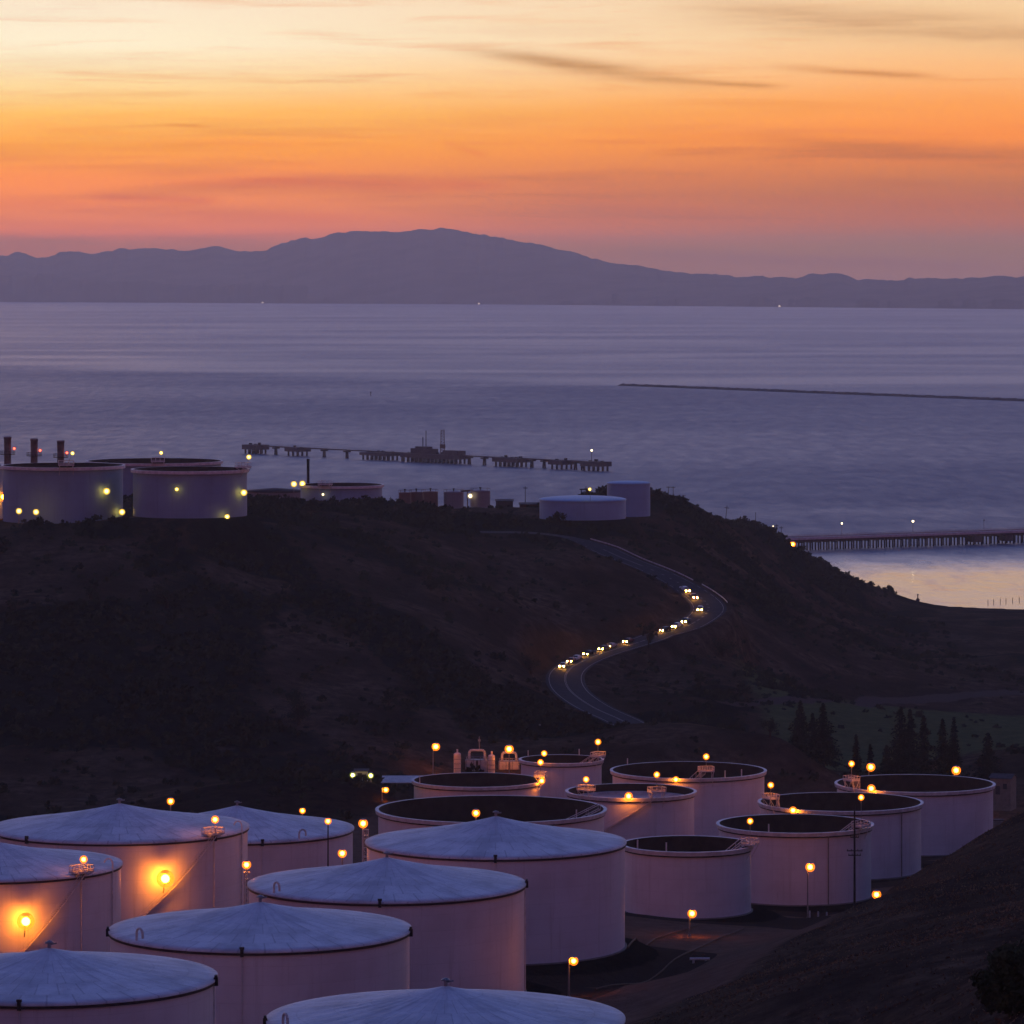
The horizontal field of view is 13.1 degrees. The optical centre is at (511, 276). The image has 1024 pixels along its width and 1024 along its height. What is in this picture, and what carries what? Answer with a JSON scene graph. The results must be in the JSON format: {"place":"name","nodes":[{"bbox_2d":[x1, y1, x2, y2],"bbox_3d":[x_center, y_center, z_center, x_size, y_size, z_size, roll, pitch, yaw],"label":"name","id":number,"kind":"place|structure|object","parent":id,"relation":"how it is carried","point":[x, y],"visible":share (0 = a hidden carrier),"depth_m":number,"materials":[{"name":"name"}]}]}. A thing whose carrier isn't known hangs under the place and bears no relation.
{"place":"outdoors","nodes":[
{"label":"outdoors","id":0,"kind":"place"},
{"bbox_2d":[244,872,249,904],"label":"ladder tower","id":1,"kind":"structure","parent":0,"point":[248,878],"depth_m":692.53,"materials":[{"name":"metal"}]},
{"bbox_2d":[362,829,368,861],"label":"ladder tower","id":2,"kind":"structure","parent":0,"point":[364,842],"depth_m":788.43,"materials":[{"name":"metal"}]},
{"bbox_2d":[0,497,1023,1023],"bbox_3d":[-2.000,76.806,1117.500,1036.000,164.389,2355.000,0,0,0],"label":"ground","id":3,"kind":"structure","parent":0,"point":[988,637],"depth_m":1216.93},
{"bbox_2d":[0,464,2,518],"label":"storage tank","id":4,"kind":"object","parent":3,"relation":"on","point":[1,493],"visible":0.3,"depth_m":1384.56,"materials":[{"name":"white metal"}]},
{"bbox_2d":[0,436,14,463],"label":"chimney stack","id":5,"kind":"object","parent":3,"relation":"on","point":[7,452],"visible":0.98,"depth_m":1498.96,"materials":[{"name":"metal"}]},
{"bbox_2d":[21,519,34,533],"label":"bush","id":6,"kind":"object","parent":3,"relation":"on","point":[25,526],"visible":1,"depth_m":1299.64,"materials":[{"name":"green plant"}]},
{"bbox_2d":[27,438,41,462],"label":"chimney stack","id":7,"kind":"object","parent":3,"relation":"on","point":[34,454],"visible":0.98,"depth_m":1498.97,"materials":[{"name":"metal"}]},
{"bbox_2d":[53,440,67,461],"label":"chimney stack","id":8,"kind":"object","parent":3,"relation":"on","point":[60,455],"visible":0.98,"depth_m":1499.01,"materials":[{"name":"metal"}]},
{"bbox_2d":[0,837,122,952],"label":"storage tank","id":9,"kind":"object","parent":3,"relation":"on","point":[67,899],"visible":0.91,"depth_m":698.04,"materials":[{"name":"white metal"}]},
{"bbox_2d":[1,451,124,523],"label":"storage tank","id":10,"kind":"object","parent":3,"relation":"on","point":[58,492],"visible":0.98,"depth_m":1327.48,"materials":[{"name":"white metal"}]},
{"bbox_2d":[0,940,217,1023],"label":"storage tank","id":11,"kind":"object","parent":3,"relation":"on","point":[48,985],"visible":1,"depth_m":526.49,"materials":[{"name":"white metal"}]},
{"bbox_2d":[0,798,248,920],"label":"storage tank","id":12,"kind":"object","parent":3,"relation":"on","point":[173,861],"visible":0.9,"depth_m":750.60,"materials":[{"name":"white metal"}]},
{"bbox_2d":[86,452,222,495],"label":"storage tank","id":13,"kind":"object","parent":3,"relation":"on","point":[130,463],"visible":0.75,"depth_m":1531.95,"materials":[{"name":"white metal"}]},
{"bbox_2d":[131,454,250,517],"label":"storage tank","id":14,"kind":"object","parent":3,"relation":"on","point":[191,492],"visible":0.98,"depth_m":1317.34,"materials":[{"name":"white metal"}]},
{"bbox_2d":[244,860,248,901],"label":"lamp post","id":15,"kind":"object","parent":3,"relation":"on","point":[246,864],"visible":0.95,"depth_m":693.89,"materials":[{"name":"metal"}]},
{"bbox_2d":[106,895,412,1023],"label":"storage tank","id":16,"kind":"object","parent":3,"relation":"on","point":[261,958],"visible":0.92,"depth_m":582.84,"materials":[{"name":"white metal"}]},
{"bbox_2d":[247,488,300,498],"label":"storage tank","id":17,"kind":"object","parent":3,"relation":"on","point":[292,493],"visible":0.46,"depth_m":1735.17,"materials":[{"name":"white metal"}]},
{"bbox_2d":[201,801,353,879],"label":"storage tank","id":18,"kind":"object","parent":3,"relation":"on","point":[278,842],"visible":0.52,"depth_m":833.93,"materials":[{"name":"white metal"}]},
{"bbox_2d":[307,459,309,482],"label":"chimney stack","id":19,"kind":"object","parent":3,"relation":"on","point":[308,470],"visible":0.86,"depth_m":1719.52,"materials":[{"name":"metal"}]},
{"bbox_2d":[326,817,329,865],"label":"lamp post","id":20,"kind":"object","parent":3,"relation":"on","point":[328,821],"visible":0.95,"depth_m":774.93,"materials":[{"name":"metal"}]},
{"bbox_2d":[299,480,383,501],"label":"storage tank","id":21,"kind":"object","parent":3,"relation":"on","point":[327,491],"visible":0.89,"depth_m":1627.19,"materials":[{"name":"white metal"}]},
{"bbox_2d":[354,768,368,780],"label":"shed","id":22,"kind":"structure","parent":3,"relation":"on","point":[362,772],"depth_m":1062.00,"materials":[{"name":"grey metal"}]},
{"bbox_2d":[360,818,365,861],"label":"lamp post","id":23,"kind":"object","parent":3,"relation":"on","point":[362,823],"visible":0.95,"depth_m":789.91,"materials":[{"name":"metal"}]},
{"bbox_2d":[247,851,527,991],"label":"storage tank","id":24,"kind":"object","parent":3,"relation":"on","point":[466,924],"visible":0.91,"depth_m":658.87,"materials":[{"name":"white metal"}]},
{"bbox_2d":[381,776,418,783],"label":"canopy roof","id":25,"kind":"structure","parent":3,"relation":"on","point":[396,779],"depth_m":1079.56,"materials":[{"name":"metal"}]},
{"bbox_2d":[399,489,410,503],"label":"tank","id":26,"kind":"object","parent":3,"relation":"on","point":[405,496],"visible":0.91,"depth_m":1688.01,"materials":[{"name":"brown metal"}]},
{"bbox_2d":[410,489,422,502],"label":"tank","id":27,"kind":"object","parent":3,"relation":"on","point":[416,495],"visible":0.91,"depth_m":1697.62,"materials":[{"name":"brown metal"}]},
{"bbox_2d":[423,488,437,505],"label":"tank","id":28,"kind":"object","parent":3,"relation":"on","point":[429,496],"visible":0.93,"depth_m":1687.60,"materials":[{"name":"brown metal"}]},
{"bbox_2d":[421,576,445,590],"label":"bush","id":29,"kind":"object","parent":3,"relation":"on","point":[431,584],"visible":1,"depth_m":1339.72,"materials":[{"name":"green plant"}]},
{"bbox_2d":[432,742,437,773],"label":"lamp post","id":30,"kind":"object","parent":3,"relation":"on","point":[435,746],"visible":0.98,"depth_m":1118.91,"materials":[{"name":"metal"}]},
{"bbox_2d":[263,977,625,1023],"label":"storage tank","id":31,"kind":"object","parent":3,"relation":"on","point":[445,1004],"visible":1,"depth_m":499.38,"materials":[{"name":"white metal"}]},
{"bbox_2d":[444,488,463,508],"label":"tank","id":32,"kind":"object","parent":3,"relation":"on","point":[454,499],"visible":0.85,"depth_m":1686.75,"materials":[{"name":"metal"}]},
{"bbox_2d":[453,749,460,772],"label":"process vessel","id":33,"kind":"object","parent":3,"relation":"on","point":[457,762],"visible":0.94,"depth_m":1124.21,"materials":[{"name":"metal"}]},
{"bbox_2d":[466,736,487,771],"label":"process skid","id":34,"kind":"object","parent":3,"relation":"on","point":[482,762],"visible":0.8,"depth_m":1129.90,"materials":[{"name":"metal"}]},
{"bbox_2d":[411,759,546,798],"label":"storage tank","id":35,"kind":"object","parent":3,"relation":"on","point":[455,784],"visible":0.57,"depth_m":1058.96,"materials":[{"name":"white metal"}]},
{"bbox_2d":[469,487,489,507],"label":"tank","id":36,"kind":"object","parent":3,"relation":"on","point":[480,498],"visible":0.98,"depth_m":1636.77,"materials":[{"name":"metal"}]},
{"bbox_2d":[375,795,606,833],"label":"storage tank","id":37,"kind":"object","parent":3,"relation":"on","point":[450,810],"visible":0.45,"depth_m":926.96,"materials":[{"name":"white metal"}]},
{"bbox_2d":[488,751,494,772],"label":"process vessel","id":38,"kind":"object","parent":3,"relation":"on","point":[491,763],"visible":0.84,"depth_m":1127.29,"materials":[{"name":"metal"}]},
{"bbox_2d":[365,810,626,965],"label":"storage tank","id":39,"kind":"object","parent":3,"relation":"on","point":[575,897],"visible":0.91,"depth_m":711.03,"materials":[{"name":"white metal"}]},
{"bbox_2d":[495,499,513,506],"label":"shed","id":40,"kind":"structure","parent":3,"relation":"on","point":[506,502],"depth_m":1700.00,"materials":[{"name":"metal"}]},
{"bbox_2d":[499,751,518,769],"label":"process skid","id":41,"kind":"object","parent":3,"relation":"on","point":[503,764],"visible":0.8,"depth_m":1131.90,"materials":[{"name":"metal"}]},
{"bbox_2d":[506,744,511,772],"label":"lamp post","id":42,"kind":"object","parent":3,"relation":"on","point":[509,748],"visible":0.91,"depth_m":1125.89,"materials":[{"name":"metal"}]},
{"bbox_2d":[0,485,1023,821],"bbox_3d":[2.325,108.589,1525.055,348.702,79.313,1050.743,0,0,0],"label":"hillside scrub","id":43,"kind":"object","parent":3,"relation":"on","point":[278,507],"visible":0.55,"depth_m":1250.08,"materials":[{"name":"brown plant"}]},
{"bbox_2d":[519,502,538,506],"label":"shed","id":44,"kind":"structure","parent":3,"relation":"on","point":[523,504],"depth_m":1681.41,"materials":[{"name":"metal"}]},
{"bbox_2d":[551,511,566,521],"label":"bush","id":45,"kind":"object","parent":3,"relation":"on","point":[557,515],"visible":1,"depth_m":1529.27,"materials":[{"name":"green plant"}]},
{"bbox_2d":[519,739,605,798],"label":"storage tank","id":46,"kind":"object","parent":3,"relation":"on","point":[565,772],"visible":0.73,"depth_m":1097.60,"materials":[{"name":"white metal"}]},
{"bbox_2d":[568,956,575,996],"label":"lamp post","id":47,"kind":"object","parent":3,"relation":"on","point":[573,960],"visible":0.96,"depth_m":659.90,"materials":[{"name":"metal"}]},
{"bbox_2d":[539,487,625,520],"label":"storage tank","id":48,"kind":"object","parent":3,"relation":"on","point":[584,507],"visible":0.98,"depth_m":1537.08,"materials":[{"name":"white metal"}]},
{"bbox_2d":[606,480,650,516],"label":"storage tank","id":49,"kind":"object","parent":3,"relation":"on","point":[636,494],"visible":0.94,"depth_m":1614.91,"materials":[{"name":"white metal"}]},
{"bbox_2d":[565,772,696,839],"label":"storage tank","id":50,"kind":"object","parent":3,"relation":"on","point":[637,810],"visible":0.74,"depth_m":977.64,"materials":[{"name":"white metal"}]},
{"bbox_2d":[590,538,692,579],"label":"guardrail","id":51,"kind":"object","parent":3,"relation":"on","point":[642,558],"visible":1,"depth_m":1486.35,"materials":[{"name":"grey metal"}]},
{"bbox_2d":[641,621,657,648],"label":"bush","id":52,"kind":"object","parent":3,"relation":"on","point":[650,636],"visible":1,"depth_m":1375.21,"materials":[{"name":"green plant"}]},
{"bbox_2d":[627,924,697,947],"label":"pipeline","id":53,"kind":"object","parent":3,"relation":"on","point":[636,939],"visible":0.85,"depth_m":763.39,"materials":[{"name":"metal"}]},
{"bbox_2d":[595,927,743,989],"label":"pipeline","id":54,"kind":"object","parent":3,"relation":"on","point":[665,967],"visible":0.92,"depth_m":716.53,"materials":[{"name":"metal"}]},
{"bbox_2d":[610,754,766,835],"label":"storage tank","id":55,"kind":"object","parent":3,"relation":"on","point":[725,790],"visible":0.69,"depth_m":1044.23,"materials":[{"name":"white metal"}]},
{"bbox_2d":[688,909,693,936],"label":"lamp post","id":56,"kind":"object","parent":3,"relation":"on","point":[691,913],"visible":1,"depth_m":769.88,"materials":[{"name":"metal"}]},
{"bbox_2d":[625,818,758,919],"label":"storage tank","id":57,"kind":"object","parent":3,"relation":"on","point":[681,876],"visible":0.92,"depth_m":814.77,"materials":[{"name":"white metal"}]},
{"bbox_2d":[690,954,709,962],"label":"valve manifold","id":58,"kind":"object","parent":3,"relation":"on","point":[694,958],"visible":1,"depth_m":715.80,"materials":[{"name":"paint"}]},
{"bbox_2d":[702,584,727,602],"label":"guardrail","id":59,"kind":"object","parent":3,"relation":"on","point":[715,592],"visible":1,"depth_m":1457.08,"materials":[{"name":"grey metal"}]},
{"bbox_2d":[758,717,779,737],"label":"bush","id":60,"kind":"object","parent":3,"relation":"on","point":[771,726],"visible":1,"depth_m":1149.25,"materials":[{"name":"green plant"}]},
{"bbox_2d":[716,794,873,905],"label":"storage tank","id":61,"kind":"object","parent":3,"relation":"on","point":[790,847],"visible":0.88,"depth_m":897.12,"materials":[{"name":"white metal"}]},
{"bbox_2d":[788,700,813,752],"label":"conifer tree","id":62,"kind":"object","parent":3,"relation":"on","point":[800,738],"visible":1,"depth_m":1154.20,"materials":[{"name":"green plant"}]},
{"bbox_2d":[807,862,812,917],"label":"lamp post","id":63,"kind":"object","parent":3,"relation":"on","point":[809,867],"visible":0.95,"depth_m":871.88,"materials":[{"name":"metal"}]},
{"bbox_2d":[802,712,826,765],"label":"conifer tree","id":64,"kind":"object","parent":3,"relation":"on","point":[812,724],"visible":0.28,"depth_m":1164.61,"materials":[{"name":"green plant"}]},
{"bbox_2d":[804,703,849,769],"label":"conifer tree","id":65,"kind":"object","parent":3,"relation":"on","point":[823,746],"visible":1,"depth_m":1148.90,"materials":[{"name":"green plant"}]},
{"bbox_2d":[639,808,1023,1023],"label":"dry grass","id":66,"kind":"structure","parent":3,"relation":"on","point":[897,931],"depth_m":576.94,"materials":[{"name":"brown plant"}]},
{"bbox_2d":[758,782,923,879],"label":"storage tank","id":67,"kind":"object","parent":3,"relation":"on","point":[895,840],"visible":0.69,"depth_m":990.95,"materials":[{"name":"white metal"}]},
{"bbox_2d":[847,804,862,906],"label":"utility pole","id":68,"kind":"object","parent":3,"relation":"on","point":[854,881],"visible":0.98,"depth_m":849.84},
{"bbox_2d":[846,734,864,776],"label":"conifer tree","id":69,"kind":"object","parent":3,"relation":"on","point":[856,765],"visible":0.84,"depth_m":1149.60,"materials":[{"name":"green plant"}]},
{"bbox_2d":[864,744,876,775],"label":"conifer tree","id":70,"kind":"object","parent":3,"relation":"on","point":[869,760],"visible":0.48,"depth_m":1151.67,"materials":[{"name":"green plant"}]},
{"bbox_2d":[877,745,895,774],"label":"conifer tree","id":71,"kind":"object","parent":3,"relation":"on","point":[885,766],"visible":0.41,"depth_m":1149.57,"materials":[{"name":"green plant"}]},
{"bbox_2d":[876,706,916,774],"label":"conifer tree","id":72,"kind":"object","parent":3,"relation":"on","point":[900,756],"visible":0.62,"depth_m":1158.96,"materials":[{"name":"green plant"}]},
{"bbox_2d":[903,709,920,772],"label":"conifer tree","id":73,"kind":"object","parent":3,"relation":"on","point":[911,725],"visible":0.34,"depth_m":1171.46,"materials":[{"name":"green plant"}]},
{"bbox_2d":[834,761,995,856],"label":"storage tank","id":74,"kind":"object","parent":3,"relation":"on","point":[956,812],"visible":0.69,"depth_m":1046.52,"materials":[{"name":"white metal"}]},
{"bbox_2d":[910,715,936,774],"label":"conifer tree","id":75,"kind":"object","parent":3,"relation":"on","point":[923,766],"visible":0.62,"depth_m":1149.36,"materials":[{"name":"green plant"}]},
{"bbox_2d":[929,718,950,774],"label":"conifer tree","id":76,"kind":"object","parent":3,"relation":"on","point":[940,757],"visible":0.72,"depth_m":1154.51,"materials":[{"name":"green plant"}]},
{"bbox_2d":[941,717,965,775],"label":"conifer tree","id":77,"kind":"object","parent":3,"relation":"on","point":[953,760],"visible":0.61,"depth_m":1149.60,"materials":[{"name":"green plant"}]},
{"bbox_2d":[967,733,1004,779],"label":"conifer tree","id":78,"kind":"object","parent":3,"relation":"on","point":[988,765],"visible":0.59,"depth_m":1144.20,"materials":[{"name":"green plant"}]},
{"bbox_2d":[968,939,1023,1016],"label":"bush","id":79,"kind":"object","parent":3,"relation":"on","point":[999,984],"visible":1,"depth_m":343.02,"materials":[{"name":"green plant"}]},
{"bbox_2d":[993,819,1003,827],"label":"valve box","id":80,"kind":"object","parent":3,"relation":"on","point":[996,822],"visible":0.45,"depth_m":1073.80,"materials":[{"name":"metal"}]},
{"bbox_2d":[989,773,1016,810],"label":"shed","id":81,"kind":"structure","parent":3,"relation":"on","point":[1004,794],"depth_m":1100.10,"materials":[{"name":"grey metal"}]},
{"bbox_2d":[995,786,999,794],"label":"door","id":82,"kind":"structure","parent":81,"relation":"in","point":[997,788],"depth_m":1100.07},
{"bbox_2d":[0,302,1023,608],"bbox_3d":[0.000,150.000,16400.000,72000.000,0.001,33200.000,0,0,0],"label":"bay water","id":83,"kind":"structure","parent":0,"point":[106,380],"depth_m":5236.95,"materials":[{"name":"blue liquid"}]},
{"bbox_2d":[242,429,611,470],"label":"jetty","id":84,"kind":"object","parent":83,"relation":"in","point":[423,454],"visible":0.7,"depth_m":3588.98,"materials":[{"name":"concrete"}]},
{"bbox_2d":[618,383,1023,400],"bbox_3d":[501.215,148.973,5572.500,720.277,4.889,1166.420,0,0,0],"label":"breakwater","id":85,"kind":"object","parent":83,"relation":"in","point":[845,393],"visible":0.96,"depth_m":5722.01,"materials":[{"name":"grey stone"}]},
{"bbox_2d":[786,527,1023,549],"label":"pier","id":86,"kind":"structure","parent":83,"relation":"in","point":[1006,536],"depth_m":2476.45,"materials":[{"name":"concrete"}]},
{"bbox_2d":[0,228,1023,308],"bbox_3d":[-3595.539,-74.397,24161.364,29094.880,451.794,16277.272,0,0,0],"label":"mountain range hills","id":87,"kind":"structure","parent":0,"point":[426,266],"depth_m":25408.22,"materials":[{"name":"purple stone"}]},
{"bbox_2d":[0,273,1023,308],"bbox_3d":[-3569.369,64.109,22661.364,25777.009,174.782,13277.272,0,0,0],"label":"shore foothills","id":88,"kind":"structure","parent":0,"point":[39,287],"depth_m":25971.60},
{"bbox_2d":[0,0,1023,280],"label":"sky","id":89,"kind":"structure","parent":0,"point":[856,139],"materials":[{"name":"orange"}]},
{"bbox_2d":[480,531,850,777],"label":"road","id":90,"kind":"structure","parent":0,"point":[712,605],"depth_m":1393.49,"materials":[{"name":"grey asphalt"}]},
{"bbox_2d":[559,662,567,667],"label":"car","id":91,"kind":"object","parent":90,"relation":"on","point":[564,664],"visible":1,"depth_m":1344.61,"materials":[{"name":"silver metal"}]},
{"bbox_2d":[567,657,576,662],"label":"car","id":92,"kind":"object","parent":90,"relation":"on","point":[572,659],"visible":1,"depth_m":1352.71,"materials":[{"name":"red paint"}]},
{"bbox_2d":[583,650,594,655],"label":"car","id":93,"kind":"object","parent":90,"relation":"on","point":[588,652],"visible":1,"depth_m":1364.40,"materials":[{"name":"black paint"}]},
{"bbox_2d":[598,645,609,650],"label":"car","id":94,"kind":"object","parent":90,"relation":"on","point":[602,647],"visible":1,"depth_m":1372.36,"materials":[{"name":"blue paint"}]},
{"bbox_2d":[523,532,707,720],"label":"road centre line marking","id":95,"kind":"object","parent":90,"relation":"on","point":[607,651],"visible":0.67,"depth_m":1348.05,"materials":[{"name":"paint"}]},
{"bbox_2d":[519,531,723,722],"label":"road edge line marking","id":96,"kind":"object","parent":90,"relation":"on","point":[636,647],"visible":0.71,"depth_m":1368.70,"materials":[{"name":"paint"}]},
{"bbox_2d":[549,535,693,724],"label":"road edge line marking","id":97,"kind":"object","parent":90,"relation":"on","point":[618,643],"visible":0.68,"depth_m":1348.78,"materials":[{"name":"paint"}]},
{"bbox_2d":[623,638,633,642],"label":"car","id":98,"kind":"object","parent":90,"relation":"on","point":[627,640],"visible":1,"depth_m":1384.48,"materials":[{"name":"red paint"}]},
{"bbox_2d":[659,626,672,631],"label":"car","id":99,"kind":"object","parent":90,"relation":"on","point":[665,628],"visible":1,"depth_m":1404.28,"materials":[{"name":"black paint"}]},
{"bbox_2d":[671,622,683,627],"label":"car","id":100,"kind":"object","parent":90,"relation":"on","point":[676,625],"visible":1,"depth_m":1408.61,"materials":[{"name":"white paint"}]},
{"bbox_2d":[679,586,689,591],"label":"car","id":101,"kind":"object","parent":90,"relation":"on","point":[685,588],"visible":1,"depth_m":1456.60,"materials":[{"name":"white paint"}]},
{"bbox_2d":[681,617,690,622],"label":"car","id":102,"kind":"object","parent":90,"relation":"on","point":[685,619],"visible":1,"depth_m":1414.71,"materials":[{"name":"blue paint"}]},
{"bbox_2d":[689,593,697,598],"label":"car","id":103,"kind":"object","parent":90,"relation":"on","point":[693,595],"visible":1,"depth_m":1448.96,"materials":[{"name":"red paint"}]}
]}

